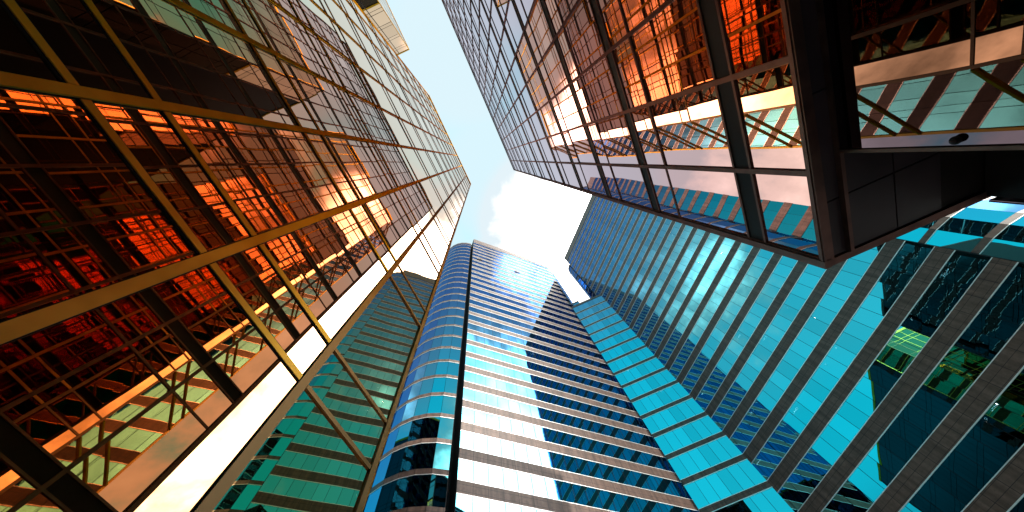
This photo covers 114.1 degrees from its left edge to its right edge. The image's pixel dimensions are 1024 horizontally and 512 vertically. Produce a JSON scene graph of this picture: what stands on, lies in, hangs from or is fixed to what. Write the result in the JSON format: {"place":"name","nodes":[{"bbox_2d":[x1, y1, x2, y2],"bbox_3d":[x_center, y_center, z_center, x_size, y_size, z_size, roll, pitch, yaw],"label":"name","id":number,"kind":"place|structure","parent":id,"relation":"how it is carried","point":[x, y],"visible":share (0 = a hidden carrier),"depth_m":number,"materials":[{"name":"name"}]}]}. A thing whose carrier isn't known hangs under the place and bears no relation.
{"place":"outdoors","nodes":[
{"label":"outdoors","id":0,"kind":"place"},
{"bbox_2d":[0,0,470,511],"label":"gold glass tower","id":1,"kind":"structure","parent":0,"point":[227,229],"depth_m":3.55,"materials":[{"name":"metal"}]},
{"bbox_2d":[15,0,150,98],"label":"window pane","id":2,"kind":"structure","parent":1,"relation":"in","point":[67,26],"depth_m":3.22,"materials":[{"name":"black glass"}]},
{"bbox_2d":[0,266,296,511],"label":"window pane","id":3,"kind":"structure","parent":1,"relation":"in","point":[138,402],"depth_m":2.44,"materials":[{"name":"brown glass"}]},
{"bbox_2d":[94,102,249,250],"bbox_3d":[-3.618,-0.830,3.638,0.034,0.790,1.698,-24,-73,2],"label":"window pane","id":4,"kind":"structure","parent":1,"relation":"in","point":[148,135],"depth_m":3.59,"materials":[{"name":"orange glass"}]},
{"bbox_2d":[92,0,297,125],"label":"window pane","id":5,"kind":"structure","parent":1,"relation":"in","point":[188,60],"depth_m":4.60,"materials":[{"name":"black glass"}]},
{"bbox_2d":[180,0,242,33],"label":"window pane","id":6,"kind":"structure","parent":1,"relation":"in","point":[216,9],"depth_m":5.68,"materials":[{"name":"green glass"}]},
{"bbox_2d":[0,4,469,320],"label":"window pane","id":7,"kind":"structure","parent":1,"relation":"in","point":[75,219],"depth_m":2.64,"materials":[{"name":"orange glass"}]},
{"bbox_2d":[227,0,268,46],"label":"window pane","id":8,"kind":"structure","parent":1,"relation":"in","point":[237,6],"depth_m":6.55,"materials":[{"name":"green glass"}]},
{"bbox_2d":[172,114,345,233],"bbox_3d":[-3.805,-1.383,5.535,0.034,3.120,1.698,-24,-73,2],"label":"window pane","id":9,"kind":"structure","parent":1,"relation":"in","point":[274,177],"depth_m":5.00,"materials":[{"name":"orange glass"}]},
{"bbox_2d":[217,246,326,373],"bbox_3d":[-2.924,0.669,4.144,0.033,0.790,1.698,-24,-73,2],"label":"window pane","id":10,"kind":"structure","parent":1,"relation":"in","point":[249,271],"depth_m":4.10,"materials":[{"name":"brown glass"}]},
{"bbox_2d":[255,47,316,128],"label":"window pane","id":11,"kind":"structure","parent":1,"relation":"in","point":[270,61],"depth_m":6.92,"materials":[{"name":"brown glass"}]},
{"bbox_2d":[275,0,296,16],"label":"window pane","id":12,"kind":"structure","parent":1,"relation":"in","point":[284,3],"depth_m":9.06,"materials":[{"name":"brown glass"}]},
{"bbox_2d":[245,0,331,80],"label":"window pane","id":13,"kind":"structure","parent":1,"relation":"in","point":[287,37],"depth_m":8.14,"materials":[{"name":"brown glass"}]},
{"bbox_2d":[212,390,368,511],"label":"window pane","id":14,"kind":"structure","parent":1,"relation":"in","point":[305,464],"depth_m":3.55,"materials":[{"name":"teal glass"}]},
{"bbox_2d":[290,0,311,28],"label":"window pane","id":15,"kind":"structure","parent":1,"relation":"in","point":[294,2],"depth_m":9.87,"materials":[{"name":"brown glass"}]},
{"bbox_2d":[280,60,363,137],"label":"window pane","id":16,"kind":"structure","parent":1,"relation":"in","point":[323,100],"depth_m":8.51,"materials":[{"name":"brown glass"}]},
{"bbox_2d":[298,0,349,58],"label":"window pane","id":17,"kind":"structure","parent":1,"relation":"in","point":[321,24],"depth_m":11.56,"materials":[{"name":"grey glass"}]},
{"bbox_2d":[306,29,342,86],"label":"window pane","id":18,"kind":"structure","parent":1,"relation":"in","point":[313,37],"depth_m":10.23,"materials":[{"name":"brown glass"}]},
{"bbox_2d":[264,210,385,338],"bbox_3d":[-3.108,0.115,6.041,0.040,3.120,1.698,-24,-73,2],"label":"window pane","id":19,"kind":"structure","parent":1,"relation":"in","point":[332,265],"depth_m":5.55,"materials":[{"name":"brown glass"}]},
{"bbox_2d":[307,134,357,203],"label":"window pane","id":20,"kind":"structure","parent":1,"relation":"in","point":[318,142],"depth_m":7.42,"materials":[{"name":"orange glass"}]},
{"bbox_2d":[325,0,359,43],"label":"window pane","id":21,"kind":"structure","parent":1,"relation":"in","point":[337,13],"depth_m":14.96,"materials":[{"name":"grey glass"}]},
{"bbox_2d":[332,22,356,63],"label":"window pane","id":22,"kind":"structure","parent":1,"relation":"in","point":[337,29],"depth_m":13.53,"materials":[{"name":"grey glass"}]},
{"bbox_2d":[319,39,372,102],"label":"window pane","id":23,"kind":"structure","parent":1,"relation":"in","point":[346,71],"depth_m":11.86,"materials":[{"name":"grey glass"}]},
{"bbox_2d":[308,351,385,463],"bbox_3d":[-2.257,2.108,4.629,0.033,0.790,1.558,-24,-73,2],"label":"window pane","id":24,"kind":"structure","parent":1,"relation":"in","point":[333,384],"depth_m":4.60,"materials":[{"name":"teal glass"}]},
{"bbox_2d":[341,0,366,34],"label":"window pane","id":25,"kind":"structure","parent":1,"relation":"in","point":[350,10],"depth_m":18.23,"materials":[{"name":"grey glass"}]},
{"bbox_2d":[339,89,370,138],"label":"window pane","id":26,"kind":"structure","parent":1,"relation":"in","point":[344,94],"depth_m":10.73,"materials":[{"name":"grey glass"}]},
{"bbox_2d":[324,136,391,198],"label":"window pane","id":27,"kind":"structure","parent":1,"relation":"in","point":[357,160],"depth_m":9.03,"materials":[{"name":"orange glass"}]},
{"bbox_2d":[340,29,377,79],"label":"window pane","id":28,"kind":"structure","parent":1,"relation":"in","point":[358,53],"depth_m":15.24,"materials":[{"name":"grey glass"}]},
{"bbox_2d":[355,66,378,105],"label":"window pane","id":29,"kind":"structure","parent":1,"relation":"in","point":[358,69],"depth_m":14.04,"materials":[{"name":"grey glass"}]},
{"bbox_2d":[353,23,382,66],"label":"window pane","id":30,"kind":"structure","parent":1,"relation":"in","point":[366,42],"depth_m":18.62,"materials":[{"name":"grey glass"}]},
{"bbox_2d":[349,94,393,142],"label":"window pane","id":31,"kind":"structure","parent":1,"relation":"in","point":[369,114],"depth_m":12.39,"materials":[{"name":"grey glass"}]},
{"bbox_2d":[361,18,384,54],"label":"window pane","id":32,"kind":"structure","parent":1,"relation":"in","point":[372,35],"depth_m":21.88,"materials":[{"name":"grey glass"}]},
{"bbox_2d":[352,205,394,269],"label":"window pane","id":33,"kind":"structure","parent":1,"relation":"in","point":[360,213],"depth_m":7.93,"materials":[{"name":"brown glass"}]},
{"bbox_2d":[336,278,418,418],"bbox_3d":[-2.439,1.552,6.526,0.044,3.120,1.558,-24,-73,2],"label":"window pane","id":34,"kind":"structure","parent":1,"relation":"in","point":[377,348],"depth_m":6.05,"materials":[{"name":"teal glass"}]},
{"bbox_2d":[362,71,395,114],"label":"window pane","id":35,"kind":"structure","parent":1,"relation":"in","point":[376,88],"depth_m":15.78,"materials":[{"name":"grey glass"}]},
{"bbox_2d":[369,143,396,187],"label":"window pane","id":36,"kind":"structure","parent":1,"relation":"in","point":[372,145],"depth_m":11.23,"materials":[{"name":"grey glass"}]},
{"bbox_2d":[370,57,396,94],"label":"window pane","id":37,"kind":"structure","parent":1,"relation":"in","point":[381,72],"depth_m":19.09,"materials":[{"name":"grey glass"}]},
{"bbox_2d":[376,48,396,79],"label":"window pane","id":38,"kind":"structure","parent":1,"relation":"in","point":[385,61],"depth_m":22.41,"materials":[{"name":"grey glass"}]},
{"bbox_2d":[364,193,416,259],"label":"window pane","id":39,"kind":"structure","parent":1,"relation":"in","point":[387,213],"depth_m":9.54,"materials":[{"name":"orange glass"}]},
{"bbox_2d":[376,144,413,185],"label":"window pane","id":40,"kind":"structure","parent":1,"relation":"in","point":[390,154],"depth_m":12.91,"materials":[{"name":"grey glass"}]},
{"bbox_2d":[382,110,411,146],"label":"window pane","id":41,"kind":"structure","parent":1,"relation":"in","point":[393,121],"depth_m":16.26,"materials":[{"name":"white glass"}]},
{"bbox_2d":[386,89,410,122],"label":"window pane","id":42,"kind":"structure","parent":1,"relation":"in","point":[396,101],"depth_m":19.65,"materials":[{"name":"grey glass"}]},
{"bbox_2d":[391,267,424,323],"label":"window pane","id":43,"kind":"structure","parent":1,"relation":"in","point":[397,275],"depth_m":8.43,"materials":[{"name":"teal glass"}]},
{"bbox_2d":[395,191,420,232],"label":"window pane","id":44,"kind":"structure","parent":1,"relation":"in","point":[398,193],"depth_m":11.75,"materials":[{"name":"brown glass"}]},
{"bbox_2d":[403,102,420,127],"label":"window pane","id":45,"kind":"structure","parent":1,"relation":"in","point":[410,112],"depth_m":23.44,"materials":[{"name":"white glass"}]},
{"bbox_2d":[403,121,423,148],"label":"window pane","id":46,"kind":"structure","parent":1,"relation":"in","point":[410,129],"depth_m":20.17,"materials":[{"name":"white glass"}]},
{"bbox_2d":[402,148,426,179],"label":"window pane","id":47,"kind":"structure","parent":1,"relation":"in","point":[410,154],"depth_m":16.81,"materials":[{"name":"white glass"}]},
{"bbox_2d":[401,184,431,228],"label":"window pane","id":48,"kind":"structure","parent":1,"relation":"in","point":[412,195],"depth_m":13.45,"materials":[{"name":"grey glass"}]},
{"bbox_2d":[399,239,437,309],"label":"window pane","id":49,"kind":"structure","parent":1,"relation":"in","point":[417,266],"depth_m":10.04,"materials":[{"name":"white glass"}]},
{"bbox_2d":[415,127,431,149],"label":"window pane","id":50,"kind":"structure","parent":1,"relation":"in","point":[420,132],"depth_m":23.93,"materials":[{"name":"white glass"}]},
{"bbox_2d":[417,150,435,175],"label":"window pane","id":51,"kind":"structure","parent":1,"relation":"in","point":[423,155],"depth_m":20.64,"materials":[{"name":"white glass"}]},
{"bbox_2d":[420,234,440,271],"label":"window pane","id":52,"kind":"structure","parent":1,"relation":"in","point":[428,248],"depth_m":12.24,"materials":[{"name":"white glass"}]},
{"bbox_2d":[420,179,441,211],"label":"window pane","id":53,"kind":"structure","parent":1,"relation":"in","point":[426,185],"depth_m":17.36,"materials":[{"name":"white glass"}]},
{"bbox_2d":[424,220,447,265],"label":"window pane","id":54,"kind":"structure","parent":1,"relation":"in","point":[432,233],"depth_m":13.93,"materials":[{"name":"white glass"}]},
{"bbox_2d":[431,176,447,201],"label":"window pane","id":55,"kind":"structure","parent":1,"relation":"in","point":[436,181],"depth_m":21.20,"materials":[{"name":"white glass"}]},
{"bbox_2d":[437,208,453,239],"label":"window pane","id":56,"kind":"structure","parent":1,"relation":"in","point":[442,216],"depth_m":17.80,"materials":[{"name":"white glass"}]},
{"bbox_2d":[445,200,457,225],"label":"window pane","id":57,"kind":"structure","parent":1,"relation":"in","point":[448,204],"depth_m":21.70,"materials":[{"name":"white glass"}]},
{"bbox_2d":[363,239,699,511],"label":"blue glass tower","id":58,"kind":"structure","parent":0,"point":[514,397],"depth_m":48.25,"materials":[{"name":"glass"}]},
{"bbox_2d":[386,0,991,302],"label":"sky","id":59,"kind":"structure","parent":0,"point":[531,217],"materials":[{"name":"white"}]},
{"bbox_2d":[564,195,1023,511],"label":"blue glass tower","id":60,"kind":"structure","parent":0,"point":[888,376],"depth_m":38.15,"materials":[{"name":"glass"}]},
{"label":"ground","id":61,"kind":"structure","parent":0,"visible":0},
{"bbox_2d":[572,294,793,511],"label":"glass link block","id":62,"kind":"structure","parent":61,"relation":"on","point":[714,468],"depth_m":53.62,"materials":[{"name":"glass"}]},
{"bbox_2d":[442,0,1023,268],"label":"copper glass tower","id":63,"kind":"structure","parent":61,"relation":"on","point":[819,133],"depth_m":5.34,"materials":[{"name":"brown metal"}]},
{"bbox_2d":[480,2,488,32],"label":"window pane","id":64,"kind":"structure","parent":63,"relation":"in","point":[482,13],"depth_m":23.46,"materials":[{"name":"blue glass"}]},
{"bbox_2d":[442,0,536,175],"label":"window pane","id":65,"kind":"structure","parent":63,"relation":"in","point":[491,60],"depth_m":35.89,"materials":[{"name":"grey glass"}]},
{"bbox_2d":[489,27,498,56],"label":"window pane","id":66,"kind":"structure","parent":63,"relation":"in","point":[491,36],"depth_m":23.97,"materials":[{"name":"blue glass"}]},
{"bbox_2d":[491,0,502,39],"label":"window pane","id":67,"kind":"structure","parent":63,"relation":"in","point":[495,17],"depth_m":20.14,"materials":[{"name":"blue glass"}]},
{"bbox_2d":[501,31,513,65],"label":"window pane","id":68,"kind":"structure","parent":63,"relation":"in","point":[505,43],"depth_m":20.64,"materials":[{"name":"blue glass"}]},
{"bbox_2d":[506,0,521,46],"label":"window pane","id":69,"kind":"structure","parent":63,"relation":"in","point":[512,19],"depth_m":16.80,"materials":[{"name":"glass"}]},
{"bbox_2d":[512,60,524,91],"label":"window pane","id":70,"kind":"structure","parent":63,"relation":"in","point":[516,72],"depth_m":21.12,"materials":[{"name":"blue glass"}]},
{"bbox_2d":[514,0,526,25],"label":"window pane","id":71,"kind":"structure","parent":63,"relation":"in","point":[520,9],"depth_m":14.90,"materials":[{"name":"white glass"}]},
{"bbox_2d":[521,0,532,17],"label":"window pane","id":72,"kind":"structure","parent":63,"relation":"in","point":[527,4],"depth_m":13.84,"materials":[{"name":"white glass"}]},
{"bbox_2d":[518,35,535,76],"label":"window pane","id":73,"kind":"structure","parent":63,"relation":"in","point":[525,54],"depth_m":17.27,"materials":[{"name":"orange glass"}]},
{"bbox_2d":[521,87,534,115],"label":"window pane","id":74,"kind":"structure","parent":63,"relation":"in","point":[526,97],"depth_m":21.58,"materials":[{"name":"clear glass"}]},
{"bbox_2d":[525,24,540,63],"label":"window pane","id":75,"kind":"structure","parent":63,"relation":"in","point":[528,31],"depth_m":15.27,"materials":[{"name":"orange glass"}]},
{"bbox_2d":[531,114,544,138],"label":"window pane","id":76,"kind":"structure","parent":63,"relation":"in","point":[534,118],"depth_m":22.07,"materials":[{"name":"glass"}]},
{"bbox_2d":[530,70,547,106],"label":"window pane","id":77,"kind":"structure","parent":63,"relation":"in","point":[535,81],"depth_m":17.78,"materials":[{"name":"brown glass"}]},
{"bbox_2d":[529,0,552,56],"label":"window pane","id":78,"kind":"structure","parent":63,"relation":"in","point":[540,29],"depth_m":13.43,"materials":[{"name":"pink glass"}]},
{"bbox_2d":[539,62,553,98],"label":"window pane","id":79,"kind":"structure","parent":63,"relation":"in","point":[541,67],"depth_m":15.76,"materials":[{"name":"brown glass"}]},
{"bbox_2d":[540,139,554,161],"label":"window pane","id":80,"kind":"structure","parent":63,"relation":"in","point":[546,149],"depth_m":22.57,"materials":[{"name":"clear glass"}]},
{"bbox_2d":[541,103,558,134],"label":"window pane","id":81,"kind":"structure","parent":63,"relation":"in","point":[546,110],"depth_m":18.25,"materials":[{"name":"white glass"}]},
{"bbox_2d":[544,0,561,32],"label":"window pane","id":82,"kind":"structure","parent":63,"relation":"in","point":[550,4],"depth_m":11.57,"materials":[{"name":"brown glass"}]},
{"bbox_2d":[543,43,567,93],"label":"window pane","id":83,"kind":"structure","parent":63,"relation":"in","point":[552,63],"depth_m":13.92,"materials":[{"name":"brown glass"}]},
{"bbox_2d":[549,163,562,182],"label":"window pane","id":84,"kind":"structure","parent":63,"relation":"in","point":[553,167],"depth_m":22.99,"materials":[{"name":"clear glass"}]},
{"bbox_2d":[551,98,566,130],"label":"window pane","id":85,"kind":"structure","parent":63,"relation":"in","point":[554,102],"depth_m":16.23,"materials":[{"name":"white glass"}]},
{"bbox_2d":[551,134,569,161],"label":"window pane","id":86,"kind":"structure","parent":63,"relation":"in","point":[557,140],"depth_m":18.75,"materials":[{"name":"white glass"}]},
{"bbox_2d":[555,0,576,21],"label":"window pane","id":87,"kind":"structure","parent":63,"relation":"in","point":[564,6],"depth_m":10.53,"materials":[{"name":"brown glass"}]},
{"bbox_2d":[557,29,578,79],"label":"window pane","id":88,"kind":"structure","parent":63,"relation":"in","point":[562,39],"depth_m":11.93,"materials":[{"name":"brown glass"}]},
{"bbox_2d":[556,87,581,128],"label":"window pane","id":89,"kind":"structure","parent":63,"relation":"in","point":[565,100],"depth_m":14.42,"materials":[{"name":"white glass"}]},
{"bbox_2d":[563,132,577,161],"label":"window pane","id":90,"kind":"structure","parent":63,"relation":"in","point":[566,136],"depth_m":16.72,"materials":[{"name":"white glass"}]},
{"bbox_2d":[562,164,579,187],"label":"window pane","id":91,"kind":"structure","parent":63,"relation":"in","point":[568,169],"depth_m":19.20,"materials":[{"name":"clear glass"}]},
{"bbox_2d":[568,127,594,162],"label":"window pane","id":92,"kind":"structure","parent":63,"relation":"in","point":[578,136],"depth_m":14.89,"materials":[{"name":"white glass"}]},
{"bbox_2d":[574,164,588,190],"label":"window pane","id":93,"kind":"structure","parent":63,"relation":"in","point":[580,174],"depth_m":17.19,"materials":[{"name":"clear glass"}]},
{"bbox_2d":[573,78,593,122],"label":"window pane","id":94,"kind":"structure","parent":63,"relation":"in","point":[578,87],"depth_m":12.42,"materials":[{"name":"white glass"}]},
{"bbox_2d":[564,0,603,72],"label":"window pane","id":95,"kind":"structure","parent":63,"relation":"in","point":[581,29],"depth_m":10.07,"materials":[{"name":"brown glass"}]},
{"bbox_2d":[580,165,606,195],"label":"window pane","id":96,"kind":"structure","parent":63,"relation":"in","point":[591,174],"depth_m":15.37,"materials":[{"name":"grey glass"}]},
{"bbox_2d":[588,123,607,163],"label":"window pane","id":97,"kind":"structure","parent":63,"relation":"in","point":[592,128],"depth_m":12.90,"materials":[{"name":"white glass"}]},
{"bbox_2d":[581,57,621,119],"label":"window pane","id":98,"kind":"structure","parent":63,"relation":"in","point":[598,83],"depth_m":10.55,"materials":[{"name":"brown glass"}]},
{"bbox_2d":[601,166,619,199],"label":"window pane","id":99,"kind":"structure","parent":63,"relation":"in","point":[606,169],"depth_m":13.37,"materials":[{"name":"blue glass"}]},
{"bbox_2d":[598,0,626,46],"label":"window pane","id":100,"kind":"structure","parent":63,"relation":"in","point":[610,10],"depth_m":8.24,"materials":[{"name":"orange glass"}]},
{"bbox_2d":[597,115,638,164],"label":"window pane","id":101,"kind":"structure","parent":63,"relation":"in","point":[614,133],"depth_m":11.05,"materials":[{"name":"multicoloured glass"}]},
{"bbox_2d":[613,39,645,107],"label":"window pane","id":102,"kind":"structure","parent":63,"relation":"in","point":[623,54],"depth_m":8.59,"materials":[{"name":"orange glass"}]},
{"bbox_2d":[611,166,651,208],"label":"window pane","id":103,"kind":"structure","parent":63,"relation":"in","point":[629,180],"depth_m":11.50,"materials":[{"name":"blue glass"}]},
{"bbox_2d":[620,0,665,31],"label":"window pane","id":104,"kind":"structure","parent":63,"relation":"in","point":[635,11],"depth_m":7.21,"materials":[{"name":"orange glass"}]},
{"bbox_2d":[631,107,663,164],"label":"window pane","id":105,"kind":"structure","parent":63,"relation":"in","point":[641,117],"depth_m":9.08,"materials":[{"name":"multicoloured glass"}]},
{"bbox_2d":[648,168,677,215],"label":"window pane","id":106,"kind":"structure","parent":63,"relation":"in","point":[660,182],"depth_m":9.55,"materials":[{"name":"blue glass"}]},
{"bbox_2d":[630,0,712,101],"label":"window pane","id":107,"kind":"structure","parent":63,"relation":"in","point":[670,50],"depth_m":6.66,"materials":[{"name":"orange glass"}]},
{"bbox_2d":[650,86,731,167],"bbox_3d":[3.891,-2.747,7.391,0.037,2.455,1.631,-24,-73,2],"label":"window pane","id":108,"kind":"structure","parent":63,"relation":"in","point":[689,127],"depth_m":7.13,"materials":[{"name":"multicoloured glass"}]},
{"bbox_2d":[667,169,746,235],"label":"window pane","id":109,"kind":"structure","parent":63,"relation":"in","point":[705,197],"depth_m":7.63,"materials":[{"name":"multicoloured glass"}]},
{"bbox_2d":[719,0,787,73],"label":"window pane","id":110,"kind":"structure","parent":63,"relation":"in","point":[754,29],"depth_m":4.88,"materials":[{"name":"orange glass"}]},
{"bbox_2d":[735,63,804,169],"bbox_3d":[4.102,-2.129,5.272,0.033,1.040,1.631,-24,-73,2],"label":"window pane","id":111,"kind":"structure","parent":63,"relation":"in","point":[766,97],"depth_m":5.22,"materials":[{"name":"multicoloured glass"}]},
{"bbox_2d":[754,174,818,256],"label":"window pane","id":112,"kind":"structure","parent":63,"relation":"in","point":[785,204],"depth_m":5.69,"materials":[{"name":"multicoloured glass"}]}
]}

